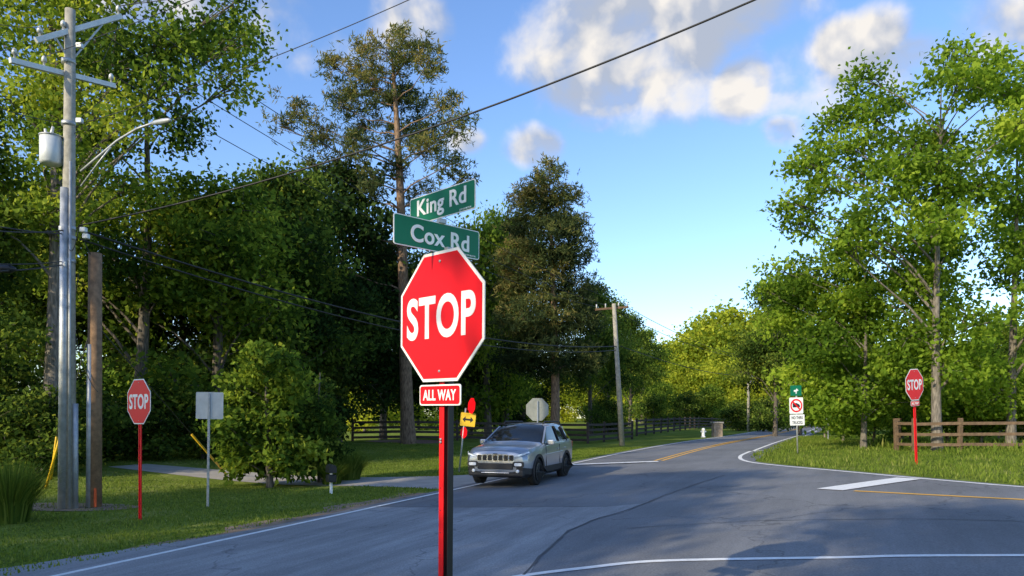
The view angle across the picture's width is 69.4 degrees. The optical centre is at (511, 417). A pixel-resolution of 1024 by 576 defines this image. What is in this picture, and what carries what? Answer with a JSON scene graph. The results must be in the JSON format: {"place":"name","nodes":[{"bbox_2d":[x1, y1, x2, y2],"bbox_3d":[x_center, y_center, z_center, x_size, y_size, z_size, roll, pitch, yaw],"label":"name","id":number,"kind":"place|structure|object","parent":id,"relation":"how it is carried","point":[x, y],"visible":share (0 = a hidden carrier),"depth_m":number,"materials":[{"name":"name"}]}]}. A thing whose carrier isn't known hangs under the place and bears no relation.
{"place":"outdoors","nodes":[
{"label":"outdoors","id":0,"kind":"place"},
{"bbox_2d":[0,454,64,524],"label":"ornamental grass","id":1,"kind":"object","parent":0,"point":[18,497],"depth_m":15.45,"materials":[{"name":"plant"}]},
{"bbox_2d":[32,503,137,510],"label":"dirt patch","id":2,"kind":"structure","parent":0,"point":[50,508],"depth_m":17.85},
{"bbox_2d":[110,464,498,488],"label":"driveway","id":3,"kind":"structure","parent":0,"point":[429,482],"depth_m":24.40,"materials":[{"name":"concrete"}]},
{"bbox_2d":[309,458,357,484],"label":"bush","id":4,"kind":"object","parent":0,"point":[341,469],"depth_m":23.04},
{"bbox_2d":[333,449,378,480],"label":"bush","id":5,"kind":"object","parent":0,"point":[355,460],"depth_m":24.47,"materials":[{"name":"plant"}]},
{"bbox_2d":[370,440,438,443],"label":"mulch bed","id":6,"kind":"object","parent":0,"point":[423,441],"visible":0.59,"depth_m":48.68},
{"bbox_2d":[0,418,1023,575],"bbox_3d":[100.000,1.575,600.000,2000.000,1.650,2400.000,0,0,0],"label":"ground","id":7,"kind":"structure","parent":0,"point":[656,438],"depth_m":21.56,"materials":[{"name":"plant"}]},
{"bbox_2d":[0,354,43,461],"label":"shrub","id":8,"kind":"object","parent":7,"relation":"on","point":[10,376],"visible":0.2,"depth_m":26.62,"materials":[{"name":"green plant"}]},
{"bbox_2d":[0,112,59,452],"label":"maple tree","id":9,"kind":"object","parent":7,"relation":"on","point":[6,320],"visible":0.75,"depth_m":24.54,"materials":[{"name":"green plant"}]},
{"bbox_2d":[0,382,108,474],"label":"shrub","id":10,"kind":"object","parent":7,"relation":"on","point":[33,415],"visible":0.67,"depth_m":23.46,"materials":[{"name":"green plant"}]},
{"bbox_2d":[0,238,124,398],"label":"maple tree","id":11,"kind":"object","parent":7,"relation":"on","point":[107,387],"visible":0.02,"depth_m":33.95,"materials":[{"name":"green plant"}]},
{"bbox_2d":[24,376,131,464],"bbox_3d":[-15.753,0.148,27.026,4.363,3.706,4.428,0,0,-16],"label":"shrub","id":12,"kind":"object","parent":7,"relation":"on","point":[116,414],"visible":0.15,"depth_m":26.52,"materials":[{"name":"green plant"}]},
{"bbox_2d":[8,5,171,508],"bbox_3d":[-9.334,-3.960,17.654,3.910,12.888,2.362,0,0,6],"label":"utility pole","id":13,"kind":"object","parent":7,"relation":"on","point":[56,150],"visible":0.98,"depth_m":17.65,"materials":[{"name":"grey metal"}]},
{"bbox_2d":[0,0,755,391],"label":"power lines","id":14,"kind":"object","parent":13,"relation":"attached to","point":[310,186],"visible":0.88,"depth_m":18.24,"materials":[{"name":"black metal"}]},
{"bbox_2d":[0,265,16,272],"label":"cable splice case","id":15,"kind":"object","parent":14,"relation":"attached to","point":[11,268],"visible":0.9,"depth_m":13.95,"materials":[{"name":"black paint"}]},
{"bbox_2d":[0,173,186,397],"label":"maple tree","id":16,"kind":"object","parent":7,"relation":"on","point":[29,354],"visible":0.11,"depth_m":32.90,"materials":[{"name":"green plant"}]},
{"bbox_2d":[86,252,101,507],"bbox_3d":[-10.231,-0.772,18.085,0.355,6.516,0.380,0,0,0],"label":"utility pole","id":17,"kind":"object","parent":7,"relation":"on","point":[94,435],"visible":0.8,"depth_m":17.96,"materials":[{"name":"brown wood"}]},
{"bbox_2d":[45,274,227,488],"bbox_3d":[-12.039,-0.715,21.829,4.234,5.505,8.076,0,0,0],"label":"guy wire","id":18,"kind":"object","parent":17,"relation":"attached to","point":[55,450],"visible":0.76,"depth_m":20.76,"materials":[{"name":"yellow"}]},
{"bbox_2d":[76,343,148,402],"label":"distant trees","id":19,"kind":"object","parent":7,"relation":"on","point":[113,374],"visible":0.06,"depth_m":115.38,"materials":[{"name":"green plant"}]},
{"bbox_2d":[0,14,233,381],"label":"oak tree","id":20,"kind":"object","parent":7,"relation":"on","point":[119,270],"visible":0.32,"depth_m":30.74,"materials":[{"name":"green plant"}]},
{"bbox_2d":[82,389,166,462],"bbox_3d":[-15.663,0.394,29.039,3.570,3.032,3.623,0,0,33],"label":"shrub","id":21,"kind":"object","parent":7,"relation":"on","point":[115,439],"visible":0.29,"depth_m":28.54,"materials":[{"name":"green plant"}]},
{"bbox_2d":[127,379,150,519],"bbox_3d":[-7.924,0.870,15.740,0.960,3.396,0.064,0,0,36],"label":"stop sign","id":22,"kind":"object","parent":7,"relation":"on","point":[139,401],"visible":0.97,"depth_m":15.75,"materials":[{"name":"metal"}]},
{"bbox_2d":[0,0,292,470],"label":"oak tree","id":23,"kind":"object","parent":7,"relation":"on","point":[213,46],"visible":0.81,"depth_m":24.17,"materials":[{"name":"green plant"}]},
{"bbox_2d":[111,376,211,461],"bbox_3d":[-14.153,0.145,30.089,4.428,3.706,4.363,0,0,0],"label":"shrub","id":24,"kind":"object","parent":7,"relation":"on","point":[162,438],"visible":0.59,"depth_m":29.23,"materials":[{"name":"green plant"}]},
{"bbox_2d":[77,186,274,436],"bbox_3d":[-16.001,-4.661,36.164,10.790,13.108,10.002,0,0,-25],"label":"maple tree","id":25,"kind":"object","parent":7,"relation":"on","point":[186,330],"visible":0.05,"depth_m":34.18,"materials":[{"name":"green plant"}]},
{"bbox_2d":[145,390,245,459],"bbox_3d":[-12.991,0.314,30.920,4.026,3.369,3.966,0,0,8],"label":"shrub","id":26,"kind":"object","parent":7,"relation":"on","point":[197,435],"visible":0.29,"depth_m":30.28,"materials":[{"name":"green plant"}]},
{"bbox_2d":[76,161,340,447],"bbox_3d":[-12.978,-4.635,32.539,10.342,13.338,10.556,0,0,43],"label":"maple tree","id":27,"kind":"object","parent":7,"relation":"on","point":[225,247],"visible":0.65,"depth_m":31.56,"materials":[{"name":"green plant"}]},
{"bbox_2d":[196,392,222,507],"bbox_3d":[-7.247,0.815,17.651,0.655,2.865,0.062,1,0,0],"label":"traffic sign","id":28,"kind":"object","parent":7,"relation":"on","point":[209,405],"visible":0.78,"depth_m":17.68,"materials":[{"name":"metal"}]},
{"bbox_2d":[68,493,423,557],"bbox_3d":[-5.918,2.066,11.482,1.434,0.278,17.001,0,0,24],"label":"dirt shoulder","id":29,"kind":"object","parent":7,"relation":"on","point":[347,507],"visible":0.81,"depth_m":14.91},
{"bbox_2d":[162,221,362,392],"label":"maple tree","id":30,"kind":"object","parent":7,"relation":"on","point":[306,350],"visible":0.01,"depth_m":43.35,"materials":[{"name":"green plant"}]},
{"bbox_2d":[193,337,346,487],"bbox_3d":[-7.255,-0.003,22.474,4.119,4.876,3.120,0,0,0],"label":"rhododendron bush","id":31,"kind":"object","parent":7,"relation":"on","point":[281,393],"visible":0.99,"depth_m":22.25,"materials":[{"name":"green plant"}]},
{"bbox_2d":[167,147,381,447],"bbox_3d":[-11.851,-5.965,38.047,10.646,15.834,10.127,0,0,33],"label":"maple tree","id":32,"kind":"object","parent":7,"relation":"on","point":[308,204],"visible":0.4,"depth_m":37.25,"materials":[{"name":"green plant"}]},
{"bbox_2d":[0,503,642,575],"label":"worn road surface","id":33,"kind":"object","parent":7,"relation":"on","point":[404,541],"visible":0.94,"depth_m":11.02,"materials":[{"name":"asphalt"}]},
{"bbox_2d":[252,216,395,438],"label":"maple tree","id":34,"kind":"object","parent":7,"relation":"on","point":[322,322],"visible":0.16,"depth_m":41.85,"materials":[{"name":"green plant"}]},
{"bbox_2d":[300,372,355,482],"bbox_3d":[-6.050,0.462,23.978,2.096,3.885,2.264,0,0,0],"label":"shrub","id":35,"kind":"object","parent":7,"relation":"on","point":[336,446],"visible":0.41,"depth_m":23.91,"materials":[{"name":"green plant"}]},
{"bbox_2d":[326,464,336,493],"bbox_3d":[-4.931,1.674,20.150,0.220,0.820,0.520,0,0,-25],"label":"mailbox","id":36,"kind":"object","parent":7,"relation":"on","point":[331,477],"visible":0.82,"depth_m":19.98,"materials":[{"name":"black paint"}]},
{"bbox_2d":[305,372,361,442],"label":"shrub","id":37,"kind":"object","parent":7,"relation":"on","point":[340,394],"visible":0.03,"depth_m":44.39,"materials":[{"name":"green plant"}]},
{"bbox_2d":[288,146,427,441],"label":"maple tree","id":38,"kind":"object","parent":7,"relation":"on","point":[388,341],"visible":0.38,"depth_m":45.44,"materials":[{"name":"green plant"}]},
{"bbox_2d":[328,382,399,430],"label":"distant trees","id":39,"kind":"object","parent":7,"relation":"on","point":[391,415],"visible":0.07,"depth_m":99.22,"materials":[{"name":"green plant"}]},
{"bbox_2d":[256,18,481,443],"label":"pine tree","id":40,"kind":"object","parent":7,"relation":"on","point":[399,93],"visible":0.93,"depth_m":45.39,"materials":[{"name":"green plant"}]},
{"bbox_2d":[349,239,439,439],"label":"maple tree","id":41,"kind":"object","parent":7,"relation":"on","point":[384,417],"visible":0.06,"depth_m":52.34,"materials":[{"name":"green plant"}]},
{"bbox_2d":[387,391,438,429],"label":"distant trees","id":42,"kind":"object","parent":7,"relation":"on","point":[422,413],"visible":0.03,"depth_m":107.86,"materials":[{"name":"green plant"}]},
{"bbox_2d":[401,247,485,575],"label":"stop sign","id":43,"kind":"object","parent":7,"relation":"on","point":[443,296],"visible":1,"depth_m":5.27,"materials":[{"name":"metal"}]},
{"bbox_2d":[393,213,478,259],"bbox_3d":[-0.532,-1.306,5.330,0.760,0.266,0.040,1,0,-42],"label":"street name sign","id":44,"kind":"object","parent":43,"relation":"attached to","point":[440,234],"visible":0.85,"depth_m":5.29,"materials":[{"name":"metal"}]},
{"bbox_2d":[410,179,475,220],"bbox_3d":[-0.510,-1.544,5.329,0.720,0.205,0.012,0,0,44],"label":"street name sign","id":45,"kind":"object","parent":44,"relation":"attached to","point":[450,200],"visible":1,"depth_m":5.29,"materials":[{"name":"metal"}]},
{"bbox_2d":[429,410,462,434],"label":"shrub","id":46,"kind":"object","parent":7,"relation":"on","point":[437,424],"visible":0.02,"depth_m":67.29,"materials":[{"name":"green plant"}]},
{"bbox_2d":[391,248,510,420],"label":"maple tree","id":47,"kind":"object","parent":7,"relation":"on","point":[472,377],"visible":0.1,"depth_m":56.56,"materials":[{"name":"green plant"}]},
{"bbox_2d":[458,398,475,471],"bbox_3d":[-1.642,0.666,26.460,0.540,2.780,0.487,6,0,0],"label":"arrow warning sign","id":48,"kind":"object","parent":7,"relation":"on","point":[468,419],"visible":0.94,"depth_m":26.46,"materials":[{"name":"metal"}]},
{"bbox_2d":[429,328,515,434],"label":"maple tree","id":49,"kind":"object","parent":7,"relation":"on","point":[500,415],"visible":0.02,"depth_m":61.90,"materials":[{"name":"green plant"}]},
{"bbox_2d":[420,207,544,436],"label":"maple tree","id":50,"kind":"object","parent":7,"relation":"on","point":[487,398],"visible":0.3,"depth_m":54.94,"materials":[{"name":"green plant"}]},
{"bbox_2d":[351,420,633,443],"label":"ranch fence","id":51,"kind":"object","parent":7,"relation":"on","point":[587,430],"visible":0.62,"depth_m":50.67,"materials":[{"name":"wood"}]},
{"bbox_2d":[458,200,549,430],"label":"maple tree","id":52,"kind":"object","parent":7,"relation":"on","point":[505,415],"visible":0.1,"depth_m":58.87,"materials":[{"name":"green plant"}]},
{"bbox_2d":[526,398,547,421],"bbox_3d":[1.032,0.549,30.009,0.920,2.707,0.052,0,0,-8],"label":"stop sign","id":53,"kind":"object","parent":7,"relation":"on","point":[537,409],"visible":0.86,"depth_m":30.02,"materials":[{"name":"metal"}]},
{"bbox_2d":[497,356,578,425],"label":"maple tree","id":54,"kind":"object","parent":7,"relation":"on","point":[546,393],"visible":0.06,"depth_m":64.60,"materials":[{"name":"green plant"}]},
{"bbox_2d":[533,379,550,422],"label":"distant trees","id":55,"kind":"object","parent":7,"relation":"on","point":[547,419],"visible":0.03,"depth_m":151.92,"materials":[{"name":"green plant"}]},
{"bbox_2d":[482,151,621,423],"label":"pine tree","id":56,"kind":"object","parent":7,"relation":"on","point":[557,258],"visible":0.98,"depth_m":49.49,"materials":[{"name":"green plant"}]},
{"bbox_2d":[538,369,586,422],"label":"distant trees","id":57,"kind":"object","parent":7,"relation":"on","point":[567,419],"visible":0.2,"depth_m":147.24,"materials":[{"name":"green plant"}]},
{"bbox_2d":[560,383,615,421],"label":"distant trees","id":58,"kind":"object","parent":7,"relation":"on","point":[579,406],"visible":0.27,"depth_m":146.71,"materials":[{"name":"green plant"}]},
{"bbox_2d":[558,272,634,433],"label":"maple tree","id":59,"kind":"object","parent":7,"relation":"on","point":[607,371],"visible":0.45,"depth_m":67.07,"materials":[{"name":"green plant"}]},
{"bbox_2d":[581,395,629,432],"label":"shrub","id":60,"kind":"object","parent":7,"relation":"on","point":[611,407],"visible":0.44,"depth_m":69.51,"materials":[{"name":"green plant"}]},
{"bbox_2d":[571,292,648,425],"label":"maple tree","id":61,"kind":"object","parent":7,"relation":"on","point":[627,334],"visible":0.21,"depth_m":73.46,"materials":[{"name":"green plant"}]},
{"bbox_2d":[595,302,628,445],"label":"utility pole","id":62,"kind":"object","parent":7,"relation":"on","point":[619,395],"visible":0.96,"depth_m":43.88,"materials":[{"name":"grey wood"}]},
{"bbox_2d":[598,307,670,425],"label":"maple tree","id":63,"kind":"object","parent":7,"relation":"on","point":[643,361],"visible":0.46,"depth_m":91.01,"materials":[{"name":"green plant"}]},
{"bbox_2d":[611,368,663,421],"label":"distant trees","id":64,"kind":"object","parent":7,"relation":"on","point":[623,399],"visible":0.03,"depth_m":137.86,"materials":[{"name":"green plant"}]},
{"bbox_2d":[616,327,677,423],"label":"maple tree","id":65,"kind":"object","parent":7,"relation":"on","point":[648,377],"visible":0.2,"depth_m":103.84,"materials":[{"name":"green plant"}]},
{"bbox_2d":[628,393,674,425],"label":"shrub","id":66,"kind":"object","parent":7,"relation":"on","point":[652,406],"visible":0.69,"depth_m":99.43,"materials":[{"name":"green plant"}]},
{"bbox_2d":[638,381,678,421],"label":"distant trees","id":67,"kind":"object","parent":7,"relation":"on","point":[665,387],"visible":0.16,"depth_m":117.18,"materials":[{"name":"green plant"}]},
{"bbox_2d":[657,337,699,375],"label":"distant trees","id":68,"kind":"object","parent":7,"relation":"on","point":[679,355],"visible":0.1,"depth_m":146.87,"materials":[{"name":"green plant"}]},
{"bbox_2d":[662,356,705,421],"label":"distant trees","id":69,"kind":"object","parent":7,"relation":"on","point":[685,373],"visible":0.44,"depth_m":128.25,"materials":[{"name":"green plant"}]},
{"bbox_2d":[660,324,709,369],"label":"distant trees","id":70,"kind":"object","parent":7,"relation":"on","point":[682,338],"visible":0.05,"depth_m":153.53,"materials":[{"name":"green plant"}]},
{"bbox_2d":[636,417,739,435],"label":"ranch fence","id":71,"kind":"object","parent":7,"relation":"on","point":[668,423],"visible":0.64,"depth_m":81.20,"materials":[{"name":"wood"}]},
{"bbox_2d":[669,388,711,425],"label":"shrub","id":72,"kind":"object","parent":7,"relation":"on","point":[684,405],"visible":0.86,"depth_m":109.14,"materials":[{"name":"green plant"}]},
{"bbox_2d":[669,307,723,363],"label":"distant trees","id":73,"kind":"object","parent":7,"relation":"on","point":[693,324],"visible":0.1,"depth_m":147.09,"materials":[{"name":"green plant"}]},
{"bbox_2d":[691,383,728,425],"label":"distant trees","id":74,"kind":"object","parent":7,"relation":"on","point":[715,403],"visible":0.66,"depth_m":110.71,"materials":[{"name":"green plant"}]},
{"bbox_2d":[711,423,722,436],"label":"pillar","id":75,"kind":"structure","parent":7,"relation":"on","point":[716,429],"depth_m":61.62,"materials":[{"name":"stone"}]},
{"bbox_2d":[679,345,755,425],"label":"distant trees","id":76,"kind":"object","parent":7,"relation":"on","point":[718,363],"visible":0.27,"depth_m":123.04,"materials":[{"name":"green plant"}]},
{"bbox_2d":[675,298,762,374],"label":"distant trees","id":77,"kind":"object","parent":7,"relation":"on","point":[730,319],"visible":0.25,"depth_m":141.81,"materials":[{"name":"green plant"}]},
{"bbox_2d":[712,399,755,430],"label":"shrub","id":78,"kind":"object","parent":7,"relation":"on","point":[733,414],"visible":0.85,"depth_m":89.64,"materials":[{"name":"green plant"}]},
{"bbox_2d":[702,302,785,403],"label":"distant trees","id":79,"kind":"object","parent":7,"relation":"on","point":[755,311],"depth_m":145.84,"materials":[{"name":"green plant"}]},
{"bbox_2d":[712,352,784,420],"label":"distant trees","id":80,"kind":"object","parent":7,"relation":"on","point":[733,394],"visible":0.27,"depth_m":116.02,"materials":[{"name":"green plant"}]},
{"bbox_2d":[744,359,753,431],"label":"utility pole","id":81,"kind":"object","parent":7,"relation":"on","point":[748,406],"visible":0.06,"depth_m":84.88,"materials":[{"name":"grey wood"}]},
{"bbox_2d":[741,396,782,431],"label":"shrub","id":82,"kind":"object","parent":7,"relation":"on","point":[762,427],"visible":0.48,"depth_m":84.43,"materials":[{"name":"green plant"}]},
{"bbox_2d":[721,274,815,435],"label":"maple tree","id":83,"kind":"object","parent":7,"relation":"on","point":[757,356],"visible":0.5,"depth_m":61.77,"materials":[{"name":"green plant"}]},
{"bbox_2d":[789,385,804,452],"bbox_3d":[11.564,0.108,30.015,0.670,2.862,0.070,-2,0,-12],"label":"no trucks sign","id":84,"kind":"object","parent":7,"relation":"on","point":[796,407],"visible":1,"depth_m":29.98,"materials":[{"name":"metal"}]},
{"bbox_2d":[758,261,857,434],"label":"maple tree","id":85,"kind":"object","parent":7,"relation":"on","point":[799,430],"visible":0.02,"depth_m":65.93,"materials":[{"name":"green plant"}]},
{"bbox_2d":[803,393,851,437],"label":"shrub","id":86,"kind":"object","parent":7,"relation":"on","point":[811,399],"visible":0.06,"depth_m":51.40,"materials":[{"name":"green plant"}]},
{"bbox_2d":[814,401,870,440],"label":"shrub","id":87,"kind":"object","parent":7,"relation":"on","point":[826,423],"visible":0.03,"depth_m":44.19,"materials":[{"name":"green plant"}]},
{"bbox_2d":[805,323,883,426],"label":"maple tree","id":88,"kind":"object","parent":7,"relation":"on","point":[871,379],"visible":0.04,"depth_m":73.71,"materials":[{"name":"green plant"}]},
{"bbox_2d":[820,391,894,440],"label":"shrub","id":89,"kind":"object","parent":7,"relation":"on","point":[847,433],"visible":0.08,"depth_m":40.18,"materials":[{"name":"green plant"}]},
{"bbox_2d":[738,226,982,446],"bbox_3d":[15.569,-3.409,33.044,9.536,10.184,7.793,0,0,0],"label":"maple tree","id":90,"kind":"object","parent":7,"relation":"on","point":[834,350],"visible":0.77,"depth_m":33.02,"materials":[{"name":"green plant"}]},
{"bbox_2d":[751,434,1023,484],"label":"grass","id":91,"kind":"structure","parent":7,"relation":"on","point":[829,445],"depth_m":24.78,"materials":[{"name":"plant"}]},
{"bbox_2d":[757,28,1023,450],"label":"ash tree","id":92,"kind":"object","parent":7,"relation":"on","point":[938,235],"visible":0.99,"depth_m":29.67,"materials":[{"name":"green plant"}]},
{"bbox_2d":[893,418,903,448],"bbox_3d":[20.024,0.706,38.150,0.244,1.392,15.819,0,0,29],"label":"rail fence","id":93,"kind":"object","parent":7,"relation":"on","point":[900,427],"visible":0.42,"depth_m":33.96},
{"bbox_2d":[877,394,946,441],"bbox_3d":[20.353,0.098,37.968,3.777,3.138,4.556,0,0,33],"label":"shrub","id":94,"kind":"object","parent":7,"relation":"on","point":[908,429],"visible":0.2,"depth_m":37.14,"materials":[{"name":"green plant"}]},
{"bbox_2d":[905,369,922,464],"bbox_3d":[12.243,0.171,22.448,0.950,3.314,0.064,-4,2,-32],"label":"stop sign","id":95,"kind":"object","parent":7,"relation":"on","point":[914,383],"visible":1,"depth_m":22.42,"materials":[{"name":"metal"}]},
{"bbox_2d":[898,388,1001,442],"bbox_3d":[21.704,-0.045,36.836,4.154,3.451,5.012,0,0,-25],"label":"shrub","id":96,"kind":"object","parent":7,"relation":"on","point":[966,428],"visible":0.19,"depth_m":35.59,"materials":[{"name":"green plant"}]},
{"bbox_2d":[893,418,1023,450],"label":"rail fence","id":97,"kind":"object","parent":7,"relation":"on","point":[960,434],"visible":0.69,"depth_m":29.48,"materials":[{"name":"wood"}]},
{"bbox_2d":[925,382,1023,442],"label":"shrub","id":98,"kind":"object","parent":7,"relation":"on","point":[962,414],"visible":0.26,"depth_m":35.17,"materials":[{"name":"green plant"}]},
{"bbox_2d":[949,67,1023,442],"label":"ash tree","id":99,"kind":"object","parent":7,"relation":"on","point":[1010,248],"visible":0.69,"depth_m":31.81,"materials":[{"name":"green plant"}]},
{"bbox_2d":[962,314,1023,438],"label":"maple tree","id":100,"kind":"object","parent":7,"relation":"on","point":[1006,338],"visible":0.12,"depth_m":45.43,"materials":[{"name":"green plant"}]},
{"bbox_2d":[973,381,1023,441],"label":"shrub","id":101,"kind":"object","parent":7,"relation":"on","point":[1019,417],"visible":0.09,"depth_m":33.94,"materials":[{"name":"green plant"}]},
{"bbox_2d":[986,412,1023,435],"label":"shrub","id":102,"kind":"object","parent":7,"relation":"on","point":[997,426],"visible":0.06,"depth_m":35.08,"materials":[{"name":"green plant"}]},
{"bbox_2d":[0,0,1023,417],"label":"sky","id":103,"kind":"structure","parent":0,"point":[674,142],"materials":[{"name":"blue"}]},
{"bbox_2d":[273,425,821,525],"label":"road","id":104,"kind":"structure","parent":0,"point":[497,493],"depth_m":21.82,"materials":[{"name":"asphalt"}]},
{"bbox_2d":[467,421,573,484],"bbox_3d":[0.345,0.947,21.586,2.290,1.730,4.650,0,0,20],"label":"silver suv","id":105,"kind":"object","parent":104,"relation":"on","point":[533,452],"visible":1,"depth_m":20.25,"materials":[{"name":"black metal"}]},
{"bbox_2d":[52,426,1023,575],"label":"road markings","id":106,"kind":"object","parent":104,"relation":"on","point":[865,484],"visible":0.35,"depth_m":12.54,"materials":[{"name":"white paint"}]},
{"bbox_2d":[376,475,1013,574],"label":"road seams","id":107,"kind":"object","parent":104,"relation":"on","point":[534,562],"visible":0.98,"depth_m":11.82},
{"bbox_2d":[498,428,1023,575],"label":"intersection road","id":108,"kind":"structure","parent":0,"point":[776,503],"depth_m":11.53,"materials":[{"name":"asphalt"}]},
{"bbox_2d":[867,430,1023,454],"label":"meadow grass","id":109,"kind":"structure","parent":0,"point":[993,439],"depth_m":32.59,"materials":[{"name":"plant"}]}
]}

